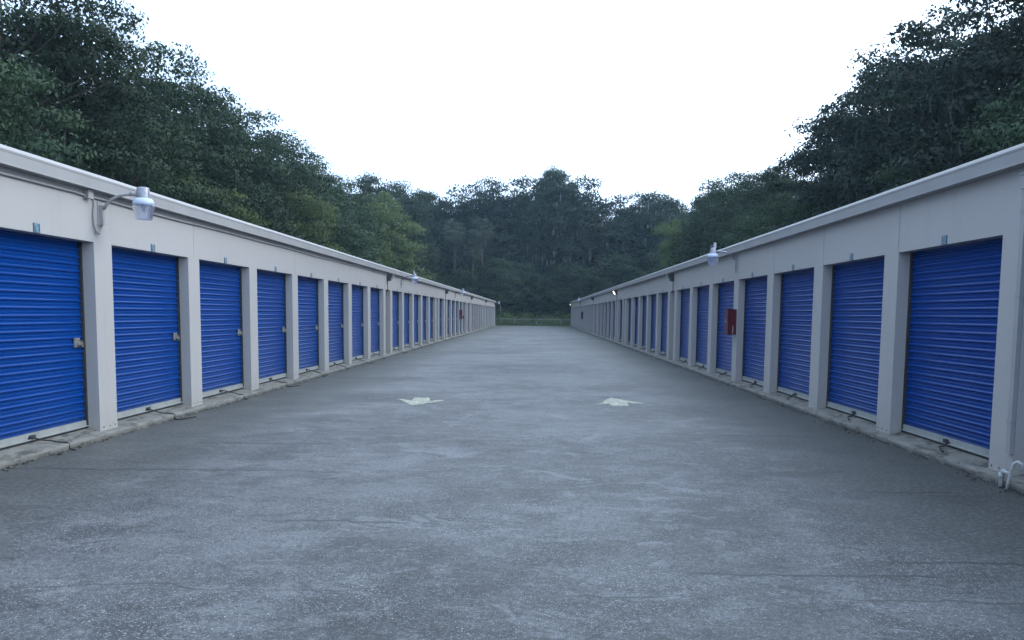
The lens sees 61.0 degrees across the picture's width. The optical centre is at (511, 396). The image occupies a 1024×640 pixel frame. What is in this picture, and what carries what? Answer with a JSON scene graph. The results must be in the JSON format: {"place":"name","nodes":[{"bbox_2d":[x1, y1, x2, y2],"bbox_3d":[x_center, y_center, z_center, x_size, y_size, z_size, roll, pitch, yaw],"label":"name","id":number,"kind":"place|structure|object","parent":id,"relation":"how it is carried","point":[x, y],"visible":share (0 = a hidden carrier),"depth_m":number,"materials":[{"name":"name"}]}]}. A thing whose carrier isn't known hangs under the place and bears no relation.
{"place":"outdoors","nodes":[
{"label":"outdoors","id":0,"kind":"place"},
{"bbox_2d":[0,326,1023,639],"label":"driveway","id":1,"kind":"structure","parent":0,"point":[520,482],"depth_m":6.79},
{"bbox_2d":[0,325,495,469],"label":"kerb","id":2,"kind":"structure","parent":1,"relation":"on","point":[22,454],"depth_m":12.18,"materials":[{"name":"concrete"}]},
{"bbox_2d":[397,397,443,404],"bbox_3d":[-1.589,0.084,15.784,0.772,0.001,1.378,-1,6,-19],"label":"painted arrow","id":3,"kind":"object","parent":1,"relation":"on","point":[415,401],"visible":1,"depth_m":15.85,"materials":[{"name":"paint"}]},
{"bbox_2d":[2,338,1023,496],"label":"leaf litter","id":4,"kind":"object","parent":1,"relation":"on","point":[1005,490],"visible":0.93,"depth_m":12.50,"materials":[{"name":"plant"}]},
{"bbox_2d":[598,398,642,405],"bbox_3d":[2.035,0.104,15.944,0.779,0.001,1.520,2,6,18],"label":"painted arrow","id":5,"kind":"object","parent":1,"relation":"on","point":[615,402],"visible":1,"depth_m":15.88,"materials":[{"name":"paint"}]},
{"bbox_2d":[570,326,1023,493],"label":"kerb","id":6,"kind":"structure","parent":1,"relation":"on","point":[970,464],"depth_m":11.53,"materials":[{"name":"concrete"}]},
{"bbox_2d":[998,460,1023,489],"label":"drain pipe","id":7,"kind":"object","parent":1,"relation":"on","point":[1002,473],"visible":0.98,"depth_m":8.14,"materials":[{"name":"plastic"}]},
{"bbox_2d":[0,0,1023,220],"label":"sky","id":8,"kind":"structure","parent":0,"point":[664,96],"materials":[{"name":"white"}]},
{"bbox_3d":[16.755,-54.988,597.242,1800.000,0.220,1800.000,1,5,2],"label":"ground","id":9,"kind":"structure","parent":0,"visible":0},
{"bbox_2d":[0,0,62,126],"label":"oak tree","id":10,"kind":"object","parent":9,"relation":"on","point":[17,59],"visible":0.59,"depth_m":27.90,"materials":[{"name":"green plant"}]},
{"bbox_2d":[0,54,102,174],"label":"tree","id":11,"kind":"object","parent":9,"relation":"on","point":[34,145],"visible":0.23,"depth_m":26.32,"materials":[{"name":"green plant"}]},
{"bbox_2d":[0,0,162,165],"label":"oak tree","id":12,"kind":"object","parent":9,"relation":"on","point":[41,33],"visible":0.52,"depth_m":32.34,"materials":[{"name":"green plant"}]},
{"bbox_2d":[10,7,227,189],"bbox_3d":[-19.436,-9.503,39.461,11.480,14.925,11.216,-3,6,-32],"label":"oak tree","id":13,"kind":"object","parent":9,"relation":"on","point":[165,87],"visible":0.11,"depth_m":39.23,"materials":[{"name":"green plant"}]},
{"bbox_2d":[65,115,228,210],"bbox_3d":[-16.737,-6.418,35.498,8.858,9.882,8.230,3,6,22],"label":"tree","id":14,"kind":"object","parent":9,"relation":"on","point":[123,157],"visible":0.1,"depth_m":34.97,"materials":[{"name":"green plant"}]},
{"bbox_2d":[73,52,277,217],"bbox_3d":[-18.528,-10.499,47.248,11.482,15.474,10.112,-1,6,-19],"label":"oak tree","id":15,"kind":"object","parent":9,"relation":"on","point":[212,160],"visible":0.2,"depth_m":46.08,"materials":[{"name":"green plant"}]},
{"bbox_2d":[146,165,270,228],"bbox_3d":[-15.845,-7.182,45.113,8.346,9.466,8.165,0,5,-7],"label":"tree","id":16,"kind":"object","parent":9,"relation":"on","point":[237,214],"visible":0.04,"depth_m":44.86,"materials":[{"name":"green plant"}]},
{"bbox_2d":[178,92,300,202],"bbox_3d":[-18.512,-11.088,54.875,9.974,15.259,9.537,-4,7,-41],"label":"oak tree","id":17,"kind":"object","parent":9,"relation":"on","point":[267,160],"visible":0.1,"depth_m":53.42,"materials":[{"name":"green plant"}]},
{"bbox_2d":[0,144,495,449],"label":"storage building","id":18,"kind":"structure","parent":9,"relation":"on","point":[124,314],"depth_m":12.77,"materials":[{"name":"beige paint"}]},
{"bbox_2d":[0,229,89,449],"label":"roller door","id":19,"kind":"structure","parent":18,"relation":"in","point":[43,371],"depth_m":9.86,"materials":[{"name":"blue paint"}]},
{"bbox_2d":[92,187,154,234],"bbox_3d":[-4.782,-2.288,10.692,0.710,0.586,0.353,0,5,-7],"label":"yard lamp","id":20,"kind":"object","parent":18,"relation":"attached to","point":[143,205],"visible":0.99,"depth_m":10.70,"materials":[{"name":"metal"}]},
{"bbox_2d":[112,247,196,419],"bbox_3d":[-5.035,-0.894,12.432,0.554,2.522,2.510,1,5,2],"label":"roller door","id":21,"kind":"structure","parent":18,"relation":"in","point":[146,289],"depth_m":12.52,"materials":[{"name":"blue paint"}]},
{"bbox_2d":[199,261,247,399],"bbox_3d":[-5.011,-1.169,15.319,0.439,2.522,2.510,1,5,2],"label":"roller door","id":22,"kind":"structure","parent":18,"relation":"in","point":[220,284],"depth_m":15.49,"materials":[{"name":"blue paint"}]},
{"bbox_2d":[257,270,299,386],"bbox_3d":[-4.873,-1.442,18.204,0.554,2.522,2.510,1,5,2],"label":"roller door","id":23,"kind":"structure","parent":18,"relation":"in","point":[271,286],"depth_m":18.46,"materials":[{"name":"blue paint"}]},
{"bbox_2d":[298,276,324,376],"bbox_3d":[-4.848,-1.717,21.091,0.440,2.522,2.510,1,5,2],"label":"roller door","id":24,"kind":"structure","parent":18,"relation":"in","point":[308,308],"depth_m":21.42,"materials":[{"name":"blue paint"}]},
{"bbox_2d":[328,281,346,368],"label":"roller door","id":25,"kind":"structure","parent":18,"relation":"in","point":[335,290],"depth_m":24.37,"materials":[{"name":"blue paint"}]},
{"bbox_2d":[352,285,374,363],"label":"roller door","id":26,"kind":"structure","parent":18,"relation":"in","point":[357,291],"depth_m":27.32,"materials":[{"name":"blue paint"}]},
{"bbox_2d":[370,288,385,358],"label":"roller door","id":27,"kind":"structure","parent":18,"relation":"in","point":[374,293],"depth_m":30.28,"materials":[{"name":"blue paint"}]},
{"bbox_2d":[387,274,393,291],"bbox_3d":[-4.420,-4.136,31.627,0.239,0.630,0.260,1,5,2],"label":"wall pack light","id":28,"kind":"object","parent":18,"relation":"attached to","point":[390,277],"visible":1,"depth_m":31.49,"materials":[{"name":"grey metal"}]},
{"bbox_2d":[392,291,407,352],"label":"roller door","id":29,"kind":"structure","parent":18,"relation":"in","point":[395,295],"depth_m":34.67,"materials":[{"name":"blue paint"}]},
{"bbox_2d":[404,293,413,349],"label":"roller door","id":30,"kind":"structure","parent":18,"relation":"in","point":[406,296],"depth_m":37.60,"materials":[{"name":"blue paint"}]},
{"bbox_2d":[401,271,417,287],"bbox_3d":[-4.104,-4.684,34.741,0.691,0.684,0.262,1,5,2],"label":"yard lamp","id":31,"kind":"object","parent":18,"relation":"attached to","point":[414,279],"visible":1,"depth_m":34.67,"materials":[{"name":"metal"}]},
{"bbox_2d":[414,295,422,347],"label":"roller door","id":32,"kind":"structure","parent":18,"relation":"in","point":[415,296],"depth_m":40.51,"materials":[{"name":"blue paint"}]},
{"bbox_2d":[422,296,428,343],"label":"roller door","id":33,"kind":"structure","parent":18,"relation":"in","point":[423,297],"depth_m":43.39,"materials":[{"name":"blue paint"}]},
{"bbox_2d":[430,297,435,341],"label":"roller door","id":34,"kind":"structure","parent":18,"relation":"in","point":[431,299],"depth_m":46.54,"materials":[{"name":"blue paint"}]},
{"bbox_2d":[439,299,447,340],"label":"roller door","id":35,"kind":"structure","parent":18,"relation":"in","point":[440,300],"depth_m":50.85,"materials":[{"name":"blue paint"}]},
{"bbox_2d":[447,300,449,336],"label":"roller door","id":36,"kind":"structure","parent":18,"relation":"in","point":[447,300],"depth_m":55.14,"materials":[{"name":"blue paint"}]},
{"bbox_2d":[216,172,309,241],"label":"tree","id":37,"kind":"object","parent":9,"relation":"on","point":[275,222],"visible":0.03,"depth_m":52.17,"materials":[{"name":"green plant"}]},
{"bbox_2d":[193,108,340,247],"bbox_3d":[-18.373,-12.365,62.527,12.265,16.321,12.553,2,6,14],"label":"oak tree","id":38,"kind":"object","parent":9,"relation":"on","point":[294,171],"visible":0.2,"depth_m":61.33,"materials":[{"name":"green plant"}]},
{"bbox_2d":[242,186,354,255],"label":"tree","id":39,"kind":"object","parent":9,"relation":"on","point":[314,231],"visible":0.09,"depth_m":58.61,"materials":[{"name":"green plant"}]},
{"bbox_2d":[266,138,368,248],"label":"oak tree","id":40,"kind":"object","parent":9,"relation":"on","point":[336,195],"visible":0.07,"depth_m":69.87,"materials":[{"name":"green plant"}]},
{"bbox_2d":[268,186,385,265],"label":"tree","id":41,"kind":"object","parent":9,"relation":"on","point":[355,238],"visible":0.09,"depth_m":68.57,"materials":[{"name":"green plant"}]},
{"bbox_2d":[316,172,359,217],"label":"oak tree","id":42,"kind":"object","parent":9,"relation":"on","point":[337,187],"visible":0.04,"depth_m":80.13,"materials":[{"name":"green plant"}]},
{"bbox_2d":[329,173,398,259],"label":"oak tree","id":43,"kind":"object","parent":9,"relation":"on","point":[360,199],"visible":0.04,"depth_m":89.59,"materials":[{"name":"green plant"}]},
{"bbox_2d":[334,203,400,270],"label":"tree","id":44,"kind":"object","parent":9,"relation":"on","point":[362,218],"visible":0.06,"depth_m":76.20,"materials":[{"name":"green plant"}]},
{"bbox_2d":[346,173,408,229],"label":"oak tree","id":45,"kind":"object","parent":9,"relation":"on","point":[370,180],"visible":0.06,"depth_m":104.13,"materials":[{"name":"green plant"}]},
{"bbox_2d":[351,200,404,267],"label":"young tree","id":46,"kind":"object","parent":9,"relation":"on","point":[383,220],"visible":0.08,"depth_m":84.52,"materials":[{"name":"green plant"}]},
{"bbox_2d":[356,170,423,266],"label":"oak tree","id":47,"kind":"object","parent":9,"relation":"on","point":[370,175],"visible":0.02,"depth_m":139.71,"materials":[{"name":"green plant"}]},
{"bbox_2d":[350,190,436,281],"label":"young tree","id":48,"kind":"object","parent":9,"relation":"on","point":[400,253],"visible":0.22,"depth_m":95.07,"materials":[{"name":"green plant"}]},
{"bbox_2d":[361,180,441,272],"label":"oak tree","id":49,"kind":"object","parent":9,"relation":"on","point":[415,212],"visible":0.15,"depth_m":119.49,"materials":[{"name":"green plant"}]},
{"bbox_2d":[411,188,451,253],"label":"oak tree","id":50,"kind":"object","parent":9,"relation":"on","point":[430,198],"visible":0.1,"depth_m":141.10,"materials":[{"name":"green plant"}]},
{"bbox_2d":[410,245,456,288],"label":"tree","id":51,"kind":"object","parent":9,"relation":"on","point":[430,268],"visible":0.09,"depth_m":127.20,"materials":[{"name":"plant"}]},
{"bbox_2d":[422,180,486,281],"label":"oak tree","id":52,"kind":"object","parent":9,"relation":"on","point":[446,212],"visible":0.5,"depth_m":137.69,"materials":[{"name":"green plant"}]},
{"bbox_2d":[441,220,467,277],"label":"palm tree","id":53,"kind":"object","parent":9,"relation":"on","point":[454,237],"visible":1,"depth_m":128.67,"materials":[{"name":"green plant"}]},
{"bbox_2d":[439,266,483,292],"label":"tree","id":54,"kind":"object","parent":9,"relation":"on","point":[455,283],"visible":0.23,"depth_m":126.05,"materials":[{"name":"plant"}]},
{"bbox_2d":[463,241,483,293],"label":"palm tree","id":55,"kind":"object","parent":9,"relation":"on","point":[472,254],"visible":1,"depth_m":126.54,"materials":[{"name":"green plant"}]},
{"bbox_2d":[451,179,508,267],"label":"oak tree","id":56,"kind":"object","parent":9,"relation":"on","point":[478,193],"visible":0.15,"depth_m":140.39,"materials":[{"name":"green plant"}]},
{"bbox_2d":[466,217,495,292],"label":"palm tree","id":57,"kind":"object","parent":9,"relation":"on","point":[481,237],"visible":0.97,"depth_m":128.11,"materials":[{"name":"green plant"}]},
{"bbox_2d":[473,256,535,318],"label":"tree","id":58,"kind":"object","parent":9,"relation":"on","point":[504,289],"visible":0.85,"depth_m":126.56,"materials":[{"name":"green plant"}]},
{"bbox_2d":[472,176,544,285],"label":"oak tree","id":59,"kind":"object","parent":9,"relation":"on","point":[497,249],"visible":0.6,"depth_m":136.93,"materials":[{"name":"green plant"}]},
{"bbox_2d":[501,174,556,275],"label":"oak tree","id":60,"kind":"object","parent":9,"relation":"on","point":[539,252],"visible":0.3,"depth_m":136.89,"materials":[{"name":"green plant"}]},
{"bbox_2d":[503,261,557,321],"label":"tree","id":61,"kind":"object","parent":9,"relation":"on","point":[530,276],"visible":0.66,"depth_m":128.60,"materials":[{"name":"green plant"}]},
{"bbox_2d":[495,319,568,324],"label":"chain link fence","id":62,"kind":"object","parent":9,"relation":"on","point":[538,321],"visible":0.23,"depth_m":120.48,"materials":[{"name":"metal"}]},
{"bbox_2d":[495,307,570,325],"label":"weeds","id":63,"kind":"object","parent":9,"relation":"on","point":[522,320],"visible":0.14,"depth_m":123.18,"materials":[{"name":"green plant"}]},
{"bbox_2d":[495,324,570,325],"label":"grass","id":64,"kind":"structure","parent":9,"relation":"on","point":[529,325],"depth_m":117.69,"materials":[{"name":"plant"}]},
{"bbox_2d":[425,259,647,324],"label":"undergrowth","id":65,"kind":"object","parent":9,"relation":"on","point":[445,274],"visible":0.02,"depth_m":132.59,"materials":[{"name":"green plant"}]},
{"bbox_2d":[512,165,585,281],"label":"oak tree","id":66,"kind":"object","parent":9,"relation":"on","point":[551,179],"visible":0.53,"depth_m":135.23,"materials":[{"name":"green plant"}]},
{"bbox_2d":[527,262,582,319],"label":"tree","id":67,"kind":"object","parent":9,"relation":"on","point":[562,297],"visible":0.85,"depth_m":127.34,"materials":[{"name":"green plant"}]},
{"bbox_2d":[538,172,610,294],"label":"oak tree","id":68,"kind":"object","parent":9,"relation":"on","point":[579,219],"visible":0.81,"depth_m":133.02,"materials":[{"name":"green plant"}]},
{"bbox_2d":[563,265,616,308],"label":"tree","id":69,"kind":"object","parent":9,"relation":"on","point":[593,286],"visible":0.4,"depth_m":126.73,"materials":[{"name":"green plant"}]},
{"bbox_2d":[583,197,613,276],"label":"slender tree","id":70,"kind":"object","parent":9,"relation":"on","point":[604,234],"visible":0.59,"depth_m":133.09,"materials":[{"name":"plant"}]},
{"bbox_2d":[583,192,642,280],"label":"oak tree","id":71,"kind":"object","parent":9,"relation":"on","point":[619,232],"visible":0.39,"depth_m":134.38,"materials":[{"name":"green plant"}]},
{"bbox_2d":[592,253,648,287],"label":"tree","id":72,"kind":"object","parent":9,"relation":"on","point":[622,267],"visible":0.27,"depth_m":127.61,"materials":[{"name":"green plant"}]},
{"bbox_2d":[607,190,662,271],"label":"oak tree","id":73,"kind":"object","parent":9,"relation":"on","point":[633,208],"visible":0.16,"depth_m":136.88,"materials":[{"name":"green plant"}]},
{"bbox_2d":[642,246,668,273],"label":"tree","id":74,"kind":"object","parent":9,"relation":"on","point":[657,266],"visible":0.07,"depth_m":120.05,"materials":[{"name":"plant"}]},
{"bbox_2d":[630,189,689,279],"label":"oak tree","id":75,"kind":"object","parent":9,"relation":"on","point":[650,217],"visible":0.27,"depth_m":134.10,"materials":[{"name":"green plant"}]},
{"bbox_2d":[631,194,692,220],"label":"pine tree","id":76,"kind":"object","parent":9,"relation":"on","point":[668,213],"visible":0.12,"depth_m":144.87,"materials":[{"name":"plant"}]},
{"bbox_2d":[650,218,699,268],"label":"young tree","id":77,"kind":"object","parent":9,"relation":"on","point":[673,233],"visible":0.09,"depth_m":97.03,"materials":[{"name":"green plant"}]},
{"bbox_2d":[666,216,726,265],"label":"tree","id":78,"kind":"object","parent":9,"relation":"on","point":[695,235],"visible":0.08,"depth_m":84.28,"materials":[{"name":"green plant"}]},
{"bbox_2d":[683,190,728,228],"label":"oak tree","id":79,"kind":"object","parent":9,"relation":"on","point":[696,197],"visible":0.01,"depth_m":102.17,"materials":[{"name":"green plant"}]},
{"bbox_2d":[685,182,737,244],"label":"oak tree","id":80,"kind":"object","parent":9,"relation":"on","point":[699,189],"depth_m":130.93,"materials":[{"name":"green plant"}]},
{"bbox_2d":[677,174,755,258],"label":"oak tree","id":81,"kind":"object","parent":9,"relation":"on","point":[698,206],"visible":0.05,"depth_m":89.33,"materials":[{"name":"green plant"}]},
{"bbox_2d":[697,213,751,256],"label":"tree","id":82,"kind":"object","parent":9,"relation":"on","point":[721,227],"visible":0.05,"depth_m":73.07,"materials":[{"name":"plant"}]},
{"bbox_2d":[690,170,772,249],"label":"oak tree","id":83,"kind":"object","parent":9,"relation":"on","point":[719,196],"visible":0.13,"depth_m":80.16,"materials":[{"name":"green plant"}]},
{"bbox_2d":[717,210,782,246],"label":"tree","id":84,"kind":"object","parent":9,"relation":"on","point":[751,229],"visible":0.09,"depth_m":62.55,"materials":[{"name":"plant"}]},
{"bbox_2d":[729,151,818,236],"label":"oak tree","id":85,"kind":"object","parent":9,"relation":"on","point":[771,179],"visible":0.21,"depth_m":69.63,"materials":[{"name":"green plant"}]},
{"bbox_2d":[732,197,822,242],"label":"tree","id":86,"kind":"object","parent":9,"relation":"on","point":[801,215],"visible":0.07,"depth_m":53.40,"materials":[{"name":"green plant"}]},
{"bbox_2d":[760,171,826,228],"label":"oak tree","id":87,"kind":"object","parent":9,"relation":"on","point":[786,197],"visible":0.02,"depth_m":63.67,"materials":[{"name":"green plant"}]},
{"bbox_2d":[570,143,1023,476],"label":"storage building","id":88,"kind":"structure","parent":9,"relation":"on","point":[896,310],"depth_m":11.53,"materials":[{"name":"beige paint"}]},
{"bbox_2d":[619,300,622,341],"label":"roller door","id":89,"kind":"structure","parent":88,"relation":"in","point":[621,300],"depth_m":48.94,"materials":[{"name":"blue paint"}]},
{"bbox_2d":[628,298,631,344],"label":"roller door","id":90,"kind":"structure","parent":88,"relation":"in","point":[629,328],"depth_m":44.54,"materials":[{"name":"blue paint"}]},
{"bbox_2d":[635,297,638,346],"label":"roller door","id":91,"kind":"structure","parent":88,"relation":"in","point":[637,299],"depth_m":41.51,"materials":[{"name":"blue paint"}]},
{"bbox_2d":[641,296,646,349],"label":"roller door","id":92,"kind":"structure","parent":88,"relation":"in","point":[645,297],"depth_m":38.46,"materials":[{"name":"blue paint"}]},
{"bbox_2d":[650,295,655,352],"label":"roller door","id":93,"kind":"structure","parent":88,"relation":"in","point":[653,307],"depth_m":35.53,"materials":[{"name":"blue paint"}]},
{"bbox_2d":[660,293,667,355],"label":"roller door","id":94,"kind":"structure","parent":88,"relation":"in","point":[664,295],"depth_m":32.51,"materials":[{"name":"blue paint"}]},
{"bbox_2d":[679,289,689,362],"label":"roller door","id":95,"kind":"structure","parent":88,"relation":"in","point":[685,294],"depth_m":28.04,"materials":[{"name":"blue paint"}]},
{"bbox_2d":[695,286,708,368],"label":"roller door","id":96,"kind":"structure","parent":88,"relation":"in","point":[703,292],"depth_m":25.04,"materials":[{"name":"blue paint"}]},
{"bbox_2d":[707,243,737,272],"bbox_3d":[4.845,-3.193,20.010,0.691,0.684,0.262,1,5,2],"label":"yard lamp","id":97,"kind":"object","parent":88,"relation":"attached to","point":[712,257],"visible":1,"depth_m":19.96,"materials":[{"name":"metal"}]},
{"bbox_2d":[715,282,733,375],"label":"roller door","id":98,"kind":"structure","parent":88,"relation":"in","point":[725,291],"depth_m":22.18,"materials":[{"name":"blue paint"}]},
{"bbox_2d":[725,309,736,334],"bbox_3d":[5.066,-1.730,20.153,0.220,0.592,0.266,1,5,2],"label":"extinguisher cabinet","id":99,"kind":"object","parent":88,"relation":"attached to","point":[730,320],"visible":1,"depth_m":20.04,"materials":[{"name":"metal"}]},
{"bbox_2d":[742,276,767,386],"bbox_3d":[5.216,-1.442,18.707,0.264,2.422,2.545,1,5,2],"label":"roller door","id":100,"kind":"structure","parent":88,"relation":"in","point":[755,301],"depth_m":19.04,"materials":[{"name":"blue paint"}]},
{"bbox_2d":[777,269,813,401],"bbox_3d":[5.134,-1.164,15.786,0.264,2.422,2.545,1,5,2],"label":"roller door","id":101,"kind":"structure","parent":88,"relation":"in","point":[796,295],"depth_m":16.03,"materials":[{"name":"blue paint"}]},
{"bbox_2d":[825,257,884,422],"bbox_3d":[5.052,-0.887,12.865,0.264,2.422,2.545,1,5,2],"label":"roller door","id":102,"kind":"structure","parent":88,"relation":"in","point":[856,287],"depth_m":13.01,"materials":[{"name":"blue paint"}]},
{"bbox_2d":[900,238,1002,459],"bbox_3d":[4.970,-0.609,9.944,0.264,2.422,2.545,1,5,2],"label":"roller door","id":103,"kind":"structure","parent":88,"relation":"in","point":[953,291],"depth_m":9.97,"materials":[{"name":"blue paint"}]},
{"bbox_2d":[770,72,915,217],"bbox_3d":[20.888,-11.125,52.384,10.120,16.684,12.021,3,6,27],"label":"oak tree","id":104,"kind":"object","parent":9,"relation":"on","point":[825,196],"visible":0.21,"depth_m":50.84,"materials":[{"name":"green plant"}]},
{"bbox_2d":[795,2,988,216],"bbox_3d":[21.787,-11.249,47.112,11.886,17.943,10.938,0,5,-2],"label":"oak tree","id":105,"kind":"object","parent":9,"relation":"on","point":[855,171],"visible":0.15,"depth_m":45.94,"materials":[{"name":"green plant"}]},
{"bbox_2d":[861,158,951,191],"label":"tree","id":106,"kind":"object","parent":9,"relation":"on","point":[876,177],"visible":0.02,"depth_m":35.33,"materials":[{"name":"green plant"}]},
{"bbox_2d":[832,0,1023,184],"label":"oak tree","id":107,"kind":"object","parent":9,"relation":"on","point":[914,102],"visible":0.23,"depth_m":40.61,"materials":[{"name":"green plant"}]},
{"bbox_2d":[858,0,1023,183],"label":"oak tree","id":108,"kind":"object","parent":9,"relation":"on","point":[975,67],"visible":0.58,"depth_m":33.97,"materials":[{"name":"green plant"}]},
{"bbox_2d":[950,79,1023,154],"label":"tree","id":109,"kind":"object","parent":9,"relation":"on","point":[1014,127],"visible":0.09,"depth_m":26.12,"materials":[{"name":"green plant"}]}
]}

